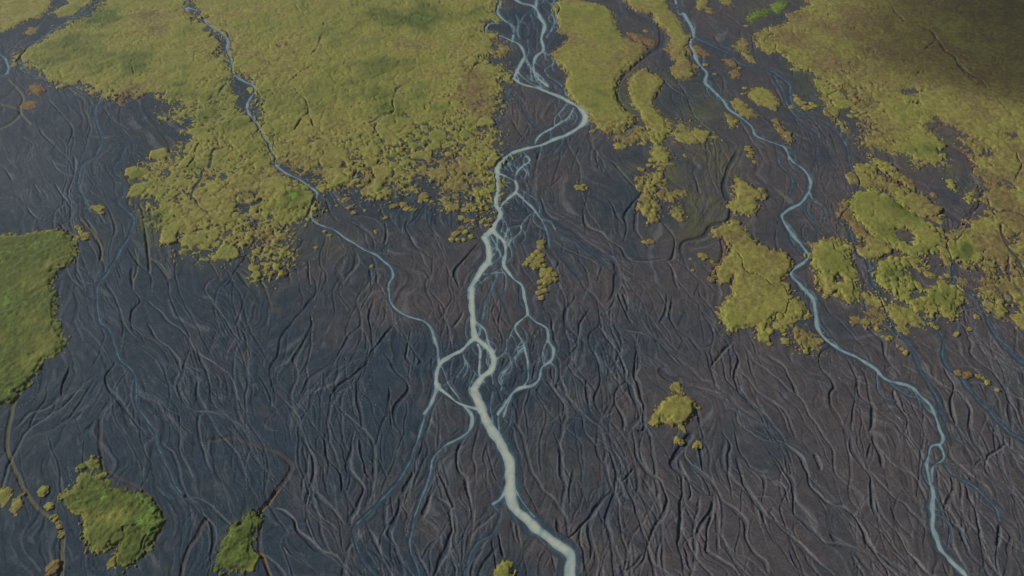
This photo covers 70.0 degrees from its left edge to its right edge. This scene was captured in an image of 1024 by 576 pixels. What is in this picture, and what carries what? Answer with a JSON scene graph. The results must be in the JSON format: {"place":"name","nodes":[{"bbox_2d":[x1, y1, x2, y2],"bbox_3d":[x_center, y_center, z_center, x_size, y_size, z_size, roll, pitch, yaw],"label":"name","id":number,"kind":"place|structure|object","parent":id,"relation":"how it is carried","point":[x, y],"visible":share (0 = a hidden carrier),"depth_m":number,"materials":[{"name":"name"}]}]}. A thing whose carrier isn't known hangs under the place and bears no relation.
{"place":"outdoors","nodes":[
{"label":"outdoors","id":0,"kind":"place"},
{"bbox_2d":[0,55,9,76],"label":"stream","id":1,"kind":"structure","parent":0,"point":[7,65],"depth_m":337.97,"materials":[{"name":"liquid"}]},
{"bbox_2d":[18,4,184,494],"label":"stream","id":2,"kind":"structure","parent":0,"point":[98,313],"depth_m":238.19,"materials":[{"name":"liquid"}]},
{"bbox_2d":[184,0,438,358],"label":"stream","id":3,"kind":"structure","parent":0,"point":[434,339],"depth_m":263.71,"materials":[{"name":"liquid"}]},
{"bbox_2d":[352,0,611,575],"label":"river","id":4,"kind":"structure","parent":0,"point":[510,493],"depth_m":206.25,"materials":[{"name":"liquid"}]},
{"bbox_2d":[0,0,1023,575],"bbox_3d":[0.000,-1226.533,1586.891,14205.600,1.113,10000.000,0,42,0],"label":"ground","id":5,"kind":"structure","parent":0,"point":[294,412],"depth_m":199.74,"materials":[{"name":"soil"}]},
{"bbox_2d":[0,486,12,507],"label":"moss patch","id":6,"kind":"object","parent":5,"relation":"on","point":[5,497],"visible":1,"depth_m":170.42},
{"bbox_2d":[9,493,26,516],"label":"moss patch","id":7,"kind":"object","parent":5,"relation":"on","point":[17,505],"visible":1,"depth_m":168.58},
{"bbox_2d":[0,0,52,32],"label":"moss flat","id":8,"kind":"structure","parent":5,"relation":"on","point":[14,14],"depth_m":386.11,"materials":[{"name":"plant"}]},
{"bbox_2d":[19,101,41,110],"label":"moss patch","id":9,"kind":"object","parent":5,"relation":"on","point":[28,104],"visible":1,"depth_m":310.13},
{"bbox_2d":[22,25,38,34],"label":"moss island","id":10,"kind":"structure","parent":5,"relation":"on","point":[31,30],"depth_m":366.94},
{"bbox_2d":[27,81,46,95],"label":"moss patch","id":11,"kind":"object","parent":5,"relation":"on","point":[36,89],"visible":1,"depth_m":320.46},
{"bbox_2d":[0,228,80,408],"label":"moss headland","id":12,"kind":"structure","parent":5,"relation":"on","point":[32,339],"depth_m":218.16,"materials":[{"name":"plant"}]},
{"bbox_2d":[37,485,49,495],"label":"moss clump","id":13,"kind":"object","parent":5,"relation":"on","point":[43,489],"visible":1,"depth_m":171.28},
{"bbox_2d":[46,503,54,511],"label":"moss clump","id":14,"kind":"object","parent":5,"relation":"on","point":[50,507],"visible":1,"depth_m":167.93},
{"bbox_2d":[45,570,58,575],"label":"moss clump","id":15,"kind":"object","parent":5,"relation":"on","point":[49,573],"visible":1,"depth_m":156.30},
{"bbox_2d":[45,564,59,572],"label":"moss clump","id":16,"kind":"object","parent":5,"relation":"on","point":[52,568],"visible":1,"depth_m":157.01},
{"bbox_2d":[47,559,61,566],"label":"moss clump","id":17,"kind":"object","parent":5,"relation":"on","point":[57,562],"visible":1,"depth_m":157.91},
{"bbox_2d":[51,515,58,522],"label":"moss clump","id":18,"kind":"object","parent":5,"relation":"on","point":[55,519],"visible":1,"depth_m":165.78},
{"bbox_2d":[57,532,64,538],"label":"moss clump","id":19,"kind":"object","parent":5,"relation":"on","point":[61,535],"visible":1,"depth_m":162.86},
{"bbox_2d":[47,0,92,17],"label":"moss patch","id":20,"kind":"object","parent":5,"relation":"on","point":[72,7],"visible":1,"depth_m":389.69,"materials":[{"name":"plant"}]},
{"bbox_2d":[72,226,85,240],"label":"moss patch","id":21,"kind":"object","parent":5,"relation":"on","point":[80,231],"visible":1,"depth_m":244.31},
{"bbox_2d":[78,463,85,470],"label":"moss clump","id":22,"kind":"object","parent":5,"relation":"on","point":[82,466],"visible":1,"depth_m":176.10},
{"bbox_2d":[80,232,90,237],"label":"moss clump","id":23,"kind":"object","parent":5,"relation":"on","point":[85,235],"visible":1,"depth_m":243.82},
{"bbox_2d":[85,455,101,470],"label":"moss patch","id":24,"kind":"object","parent":5,"relation":"on","point":[92,463],"visible":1,"depth_m":176.71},
{"bbox_2d":[85,205,105,216],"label":"moss patch","id":25,"kind":"object","parent":5,"relation":"on","point":[96,207],"visible":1,"depth_m":255.19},
{"bbox_2d":[106,556,116,569],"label":"moss island","id":26,"kind":"structure","parent":5,"relation":"on","point":[111,562],"depth_m":158.00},
{"bbox_2d":[57,471,166,573],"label":"moss island","id":27,"kind":"structure","parent":5,"relation":"on","point":[107,513],"depth_m":166.10,"materials":[{"name":"plant"}]},
{"bbox_2d":[114,96,126,105],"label":"moss patch","id":28,"kind":"object","parent":5,"relation":"on","point":[120,102],"visible":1,"depth_m":312.56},
{"bbox_2d":[9,0,330,290],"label":"moss plain","id":29,"kind":"structure","parent":5,"relation":"on","point":[182,61],"depth_m":299.76,"materials":[{"name":"plant"}]},
{"bbox_2d":[210,508,263,575],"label":"moss island","id":30,"kind":"structure","parent":5,"relation":"on","point":[237,552],"depth_m":160.31,"materials":[{"name":"plant"}]},
{"bbox_2d":[252,249,260,254],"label":"moss clump","id":31,"kind":"object","parent":5,"relation":"on","point":[254,251],"visible":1,"depth_m":237.06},
{"bbox_2d":[267,270,275,275],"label":"moss clump","id":32,"kind":"object","parent":5,"relation":"on","point":[271,273],"visible":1,"depth_m":228.69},
{"bbox_2d":[282,246,290,250],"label":"moss clump","id":33,"kind":"object","parent":5,"relation":"on","point":[284,248],"visible":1,"depth_m":238.13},
{"bbox_2d":[182,0,522,225],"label":"moss plain","id":34,"kind":"structure","parent":5,"relation":"on","point":[379,64],"depth_m":324.23,"materials":[{"name":"plant"}]},
{"bbox_2d":[389,204,398,208],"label":"moss clump","id":35,"kind":"object","parent":5,"relation":"on","point":[393,206],"visible":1,"depth_m":255.40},
{"bbox_2d":[399,202,408,207],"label":"moss clump","id":36,"kind":"object","parent":5,"relation":"on","point":[403,204],"visible":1,"depth_m":256.03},
{"bbox_2d":[418,192,429,198],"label":"moss clump","id":37,"kind":"object","parent":5,"relation":"on","point":[423,195],"visible":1,"depth_m":260.23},
{"bbox_2d":[452,230,461,237],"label":"moss clump","id":38,"kind":"object","parent":5,"relation":"on","point":[456,233],"visible":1,"depth_m":243.93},
{"bbox_2d":[458,215,466,220],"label":"moss clump","id":39,"kind":"object","parent":5,"relation":"on","point":[461,217],"visible":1,"depth_m":250.77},
{"bbox_2d":[493,44,515,58],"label":"moss patch","id":40,"kind":"object","parent":5,"relation":"on","point":[503,51],"visible":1,"depth_m":349.47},
{"bbox_2d":[493,560,517,575],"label":"moss island","id":41,"kind":"structure","parent":5,"relation":"on","point":[504,568],"depth_m":156.60,"materials":[{"name":"plant"}]},
{"bbox_2d":[522,260,530,266],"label":"moss clump","id":42,"kind":"object","parent":5,"relation":"on","point":[526,263],"visible":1,"depth_m":232.12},
{"bbox_2d":[526,256,534,262],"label":"moss clump","id":43,"kind":"object","parent":5,"relation":"on","point":[530,259],"visible":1,"depth_m":233.74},
{"bbox_2d":[533,259,541,265],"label":"moss clump","id":44,"kind":"object","parent":5,"relation":"on","point":[536,262],"visible":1,"depth_m":232.74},
{"bbox_2d":[535,290,544,294],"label":"moss clump","id":45,"kind":"object","parent":5,"relation":"on","point":[539,292],"visible":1,"depth_m":222.13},
{"bbox_2d":[537,252,545,257],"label":"moss clump","id":46,"kind":"object","parent":5,"relation":"on","point":[541,255],"visible":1,"depth_m":235.32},
{"bbox_2d":[537,236,546,250],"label":"moss island","id":47,"kind":"structure","parent":5,"relation":"on","point":[541,244],"depth_m":239.56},
{"bbox_2d":[540,268,548,273],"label":"moss clump","id":48,"kind":"object","parent":5,"relation":"on","point":[543,270],"visible":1,"depth_m":229.71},
{"bbox_2d":[540,279,550,284],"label":"moss clump","id":49,"kind":"object","parent":5,"relation":"on","point":[545,281],"visible":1,"depth_m":225.68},
{"bbox_2d":[543,271,551,279],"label":"moss clump","id":50,"kind":"object","parent":5,"relation":"on","point":[548,276],"visible":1,"depth_m":227.76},
{"bbox_2d":[574,185,583,190],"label":"moss clump","id":51,"kind":"object","parent":5,"relation":"on","point":[578,186],"visible":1,"depth_m":264.70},
{"bbox_2d":[549,0,648,134],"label":"moss island","id":52,"kind":"structure","parent":5,"relation":"on","point":[596,54],"depth_m":343.12,"materials":[{"name":"plant"}]},
{"bbox_2d":[613,143,626,149],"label":"moss clump","id":53,"kind":"object","parent":5,"relation":"on","point":[618,147],"visible":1,"depth_m":285.18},
{"bbox_2d":[607,126,649,147],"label":"moss patch","id":54,"kind":"object","parent":5,"relation":"on","point":[630,140],"visible":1,"depth_m":290.46,"materials":[{"name":"plant"}]},
{"bbox_2d":[627,32,657,47],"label":"moss patch","id":55,"kind":"object","parent":5,"relation":"on","point":[641,39],"visible":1,"depth_m":359.80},
{"bbox_2d":[624,67,676,162],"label":"moss island","id":56,"kind":"structure","parent":5,"relation":"on","point":[645,85],"depth_m":307.58,"materials":[{"name":"plant"}]},
{"bbox_2d":[647,239,655,243],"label":"moss clump","id":57,"kind":"object","parent":5,"relation":"on","point":[650,241],"visible":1,"depth_m":240.77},
{"bbox_2d":[634,170,671,225],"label":"moss island","id":58,"kind":"structure","parent":5,"relation":"on","point":[652,209],"depth_m":260.96,"materials":[{"name":"plant"}]},
{"bbox_2d":[622,0,699,80],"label":"moss patch","id":59,"kind":"object","parent":5,"relation":"on","point":[684,67],"visible":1,"depth_m":365.35,"materials":[{"name":"plant"}]},
{"bbox_2d":[657,166,664,171],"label":"moss clump","id":60,"kind":"object","parent":5,"relation":"on","point":[661,168],"visible":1,"depth_m":273.35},
{"bbox_2d":[665,163,675,166],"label":"moss clump","id":61,"kind":"object","parent":5,"relation":"on","point":[670,164],"visible":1,"depth_m":275.17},
{"bbox_2d":[654,186,687,202],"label":"moss patch","id":62,"kind":"object","parent":5,"relation":"on","point":[672,196],"visible":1,"depth_m":260.60,"materials":[{"name":"plant"}]},
{"bbox_2d":[648,391,700,432],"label":"moss island","id":63,"kind":"structure","parent":5,"relation":"on","point":[676,409],"depth_m":187.96,"materials":[{"name":"plant"}]},
{"bbox_2d":[670,382,683,393],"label":"moss island","id":64,"kind":"structure","parent":5,"relation":"on","point":[676,387],"depth_m":194.47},
{"bbox_2d":[668,203,688,221],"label":"moss island","id":65,"kind":"structure","parent":5,"relation":"on","point":[677,214],"depth_m":252.43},
{"bbox_2d":[673,436,684,445],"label":"moss clump","id":66,"kind":"object","parent":5,"relation":"on","point":[681,442],"visible":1,"depth_m":181.58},
{"bbox_2d":[664,117,723,150],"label":"moss patch","id":67,"kind":"object","parent":5,"relation":"on","point":[684,136],"visible":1,"depth_m":291.57,"materials":[{"name":"plant"}]},
{"bbox_2d":[692,442,699,448],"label":"moss clump","id":68,"kind":"object","parent":5,"relation":"on","point":[696,445],"visible":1,"depth_m":180.59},
{"bbox_2d":[684,45,710,58],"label":"moss patch","id":69,"kind":"object","parent":5,"relation":"on","point":[699,50],"visible":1,"depth_m":348.82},
{"bbox_2d":[695,0,709,10],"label":"moss patch","id":70,"kind":"object","parent":5,"relation":"on","point":[701,4],"visible":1,"depth_m":393.27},
{"bbox_2d":[697,253,708,258],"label":"moss clump","id":71,"kind":"object","parent":5,"relation":"on","point":[705,256],"visible":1,"depth_m":235.45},
{"bbox_2d":[707,276,715,281],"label":"moss clump","id":72,"kind":"object","parent":5,"relation":"on","point":[711,278],"visible":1,"depth_m":227.21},
{"bbox_2d":[719,0,734,6],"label":"moss patch","id":73,"kind":"object","parent":5,"relation":"on","point":[727,2],"visible":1,"depth_m":395.64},
{"bbox_2d":[721,58,738,66],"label":"moss patch","id":74,"kind":"object","parent":5,"relation":"on","point":[731,62],"visible":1,"depth_m":340.10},
{"bbox_2d":[724,112,741,128],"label":"moss patch","id":75,"kind":"object","parent":5,"relation":"on","point":[731,121],"visible":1,"depth_m":299.91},
{"bbox_2d":[729,69,741,78],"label":"moss patch","id":76,"kind":"object","parent":5,"relation":"on","point":[735,73],"visible":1,"depth_m":332.13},
{"bbox_2d":[731,36,756,63],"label":"moss patch","id":77,"kind":"object","parent":5,"relation":"on","point":[743,44],"visible":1,"depth_m":351.23,"materials":[{"name":"plant"}]},
{"bbox_2d":[730,98,763,119],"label":"moss patch","id":78,"kind":"object","parent":5,"relation":"on","point":[740,106],"visible":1,"depth_m":307.01,"materials":[{"name":"plant"}]},
{"bbox_2d":[725,176,769,217],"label":"moss island","id":79,"kind":"structure","parent":5,"relation":"on","point":[745,202],"depth_m":258.87,"materials":[{"name":"plant"}]},
{"bbox_2d":[708,219,796,342],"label":"moss island","id":80,"kind":"structure","parent":5,"relation":"on","point":[761,295],"depth_m":226.06,"materials":[{"name":"plant"}]},
{"bbox_2d":[741,8,773,23],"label":"moss patch","id":81,"kind":"object","parent":5,"relation":"on","point":[756,15],"visible":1,"depth_m":382.60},
{"bbox_2d":[753,31,776,54],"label":"moss patch","id":82,"kind":"object","parent":5,"relation":"on","point":[766,47],"visible":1,"depth_m":353.75,"materials":[{"name":"plant"}]},
{"bbox_2d":[748,87,782,110],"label":"moss island","id":83,"kind":"structure","parent":5,"relation":"on","point":[761,96],"depth_m":314.19,"materials":[{"name":"plant"}]},
{"bbox_2d":[770,0,789,13],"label":"moss patch","id":84,"kind":"object","parent":5,"relation":"on","point":[778,6],"visible":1,"depth_m":391.14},
{"bbox_2d":[771,118,795,145],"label":"moss patch","id":85,"kind":"object","parent":5,"relation":"on","point":[786,134],"visible":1,"depth_m":293.22,"materials":[{"name":"plant"}]},
{"bbox_2d":[781,337,792,345],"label":"moss clump","id":86,"kind":"object","parent":5,"relation":"on","point":[787,341],"visible":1,"depth_m":206.81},
{"bbox_2d":[772,296,809,333],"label":"moss island","id":87,"kind":"structure","parent":5,"relation":"on","point":[794,313],"depth_m":214.76,"materials":[{"name":"plant"}]},
{"bbox_2d":[793,97,802,101],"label":"moss clump","id":88,"kind":"object","parent":5,"relation":"on","point":[796,99],"visible":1,"depth_m":313.44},
{"bbox_2d":[796,101,804,105],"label":"moss clump","id":89,"kind":"object","parent":5,"relation":"on","point":[801,103],"visible":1,"depth_m":310.71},
{"bbox_2d":[784,324,827,359],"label":"moss patch","id":90,"kind":"object","parent":5,"relation":"on","point":[805,339],"visible":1,"depth_m":207.40,"materials":[{"name":"plant"}]},
{"bbox_2d":[801,105,810,110],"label":"moss clump","id":91,"kind":"object","parent":5,"relation":"on","point":[805,108],"visible":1,"depth_m":307.91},
{"bbox_2d":[804,313,813,318],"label":"moss clump","id":92,"kind":"object","parent":5,"relation":"on","point":[808,315],"visible":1,"depth_m":214.67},
{"bbox_2d":[822,293,828,298],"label":"moss clump","id":93,"kind":"object","parent":5,"relation":"on","point":[826,296],"visible":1,"depth_m":221.18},
{"bbox_2d":[812,78,850,133],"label":"moss patch","id":94,"kind":"object","parent":5,"relation":"on","point":[830,110],"visible":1,"depth_m":309.32,"materials":[{"name":"plant"}]},
{"bbox_2d":[804,231,865,307],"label":"moss island","id":95,"kind":"structure","parent":5,"relation":"on","point":[829,263],"depth_m":230.80,"materials":[{"name":"plant"}]},
{"bbox_2d":[828,200,867,234],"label":"moss patch","id":96,"kind":"object","parent":5,"relation":"on","point":[848,216],"visible":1,"depth_m":250.29,"materials":[{"name":"plant"}]},
{"bbox_2d":[851,105,859,110],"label":"moss clump","id":97,"kind":"object","parent":5,"relation":"on","point":[855,107],"visible":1,"depth_m":308.02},
{"bbox_2d":[844,316,870,329],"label":"moss patch","id":98,"kind":"object","parent":5,"relation":"on","point":[859,320],"visible":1,"depth_m":212.99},
{"bbox_2d":[857,288,888,329],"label":"moss patch","id":99,"kind":"object","parent":5,"relation":"on","point":[873,300],"visible":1,"depth_m":217.82,"materials":[{"name":"plant"}]},
{"bbox_2d":[855,236,891,261],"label":"moss island","id":100,"kind":"structure","parent":5,"relation":"on","point":[874,248],"depth_m":237.73,"materials":[{"name":"plant"}]},
{"bbox_2d":[751,0,1023,329],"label":"moss plain","id":101,"kind":"structure","parent":5,"relation":"on","point":[818,38],"depth_m":327.57,"materials":[{"name":"plant"}]},
{"bbox_2d":[862,153,915,189],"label":"moss patch","id":102,"kind":"object","parent":5,"relation":"on","point":[886,167],"visible":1,"depth_m":271.97,"materials":[{"name":"plant"}]},
{"bbox_2d":[840,161,943,217],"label":"moss patch","id":103,"kind":"object","parent":5,"relation":"on","point":[915,202],"visible":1,"depth_m":263.85,"materials":[{"name":"plant"}]},
{"bbox_2d":[844,188,947,257],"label":"moss island","id":104,"kind":"structure","parent":5,"relation":"on","point":[883,216],"depth_m":247.79,"materials":[{"name":"plant"}]},
{"bbox_2d":[879,300,932,338],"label":"moss island","id":105,"kind":"structure","parent":5,"relation":"on","point":[901,317],"depth_m":214.16,"materials":[{"name":"plant"}]},
{"bbox_2d":[868,253,969,323],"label":"moss island","id":106,"kind":"structure","parent":5,"relation":"on","point":[944,295],"depth_m":223.30,"materials":[{"name":"plant"}]},
{"bbox_2d":[922,271,932,277],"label":"moss clump","id":107,"kind":"object","parent":5,"relation":"on","point":[926,273],"visible":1,"depth_m":228.88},
{"bbox_2d":[929,273,936,278],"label":"moss clump","id":108,"kind":"object","parent":5,"relation":"on","point":[932,276],"visible":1,"depth_m":227.85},
{"bbox_2d":[930,192,937,197],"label":"moss clump","id":109,"kind":"object","parent":5,"relation":"on","point":[933,195],"visible":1,"depth_m":260.62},
{"bbox_2d":[929,216,941,221],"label":"moss clump","id":110,"kind":"object","parent":5,"relation":"on","point":[934,218],"visible":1,"depth_m":250.54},
{"bbox_2d":[937,253,953,266],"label":"moss patch","id":111,"kind":"object","parent":5,"relation":"on","point":[946,261],"visible":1,"depth_m":233.66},
{"bbox_2d":[942,178,959,191],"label":"moss patch","id":112,"kind":"object","parent":5,"relation":"on","point":[951,183],"visible":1,"depth_m":265.37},
{"bbox_2d":[953,369,962,375],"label":"moss clump","id":113,"kind":"object","parent":5,"relation":"on","point":[957,372],"visible":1,"depth_m":198.35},
{"bbox_2d":[954,276,971,286],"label":"moss island","id":114,"kind":"structure","parent":5,"relation":"on","point":[964,281],"depth_m":226.37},
{"bbox_2d":[961,371,968,379],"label":"moss clump","id":115,"kind":"object","parent":5,"relation":"on","point":[964,376],"visible":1,"depth_m":197.58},
{"bbox_2d":[959,188,980,203],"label":"moss patch","id":116,"kind":"object","parent":5,"relation":"on","point":[969,198],"visible":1,"depth_m":259.73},
{"bbox_2d":[980,262,989,268],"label":"moss clump","id":117,"kind":"object","parent":5,"relation":"on","point":[985,265],"visible":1,"depth_m":231.61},
{"bbox_2d":[984,380,990,385],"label":"moss clump","id":118,"kind":"object","parent":5,"relation":"on","point":[987,382],"visible":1,"depth_m":195.94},
{"bbox_2d":[972,269,1010,319],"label":"moss patch","id":119,"kind":"object","parent":5,"relation":"on","point":[987,291],"visible":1,"depth_m":221.36,"materials":[{"name":"plant"}]},
{"bbox_2d":[674,0,1023,575],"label":"stream","id":120,"kind":"structure","parent":0,"point":[932,509],"depth_m":214.80,"materials":[{"name":"liquid"}]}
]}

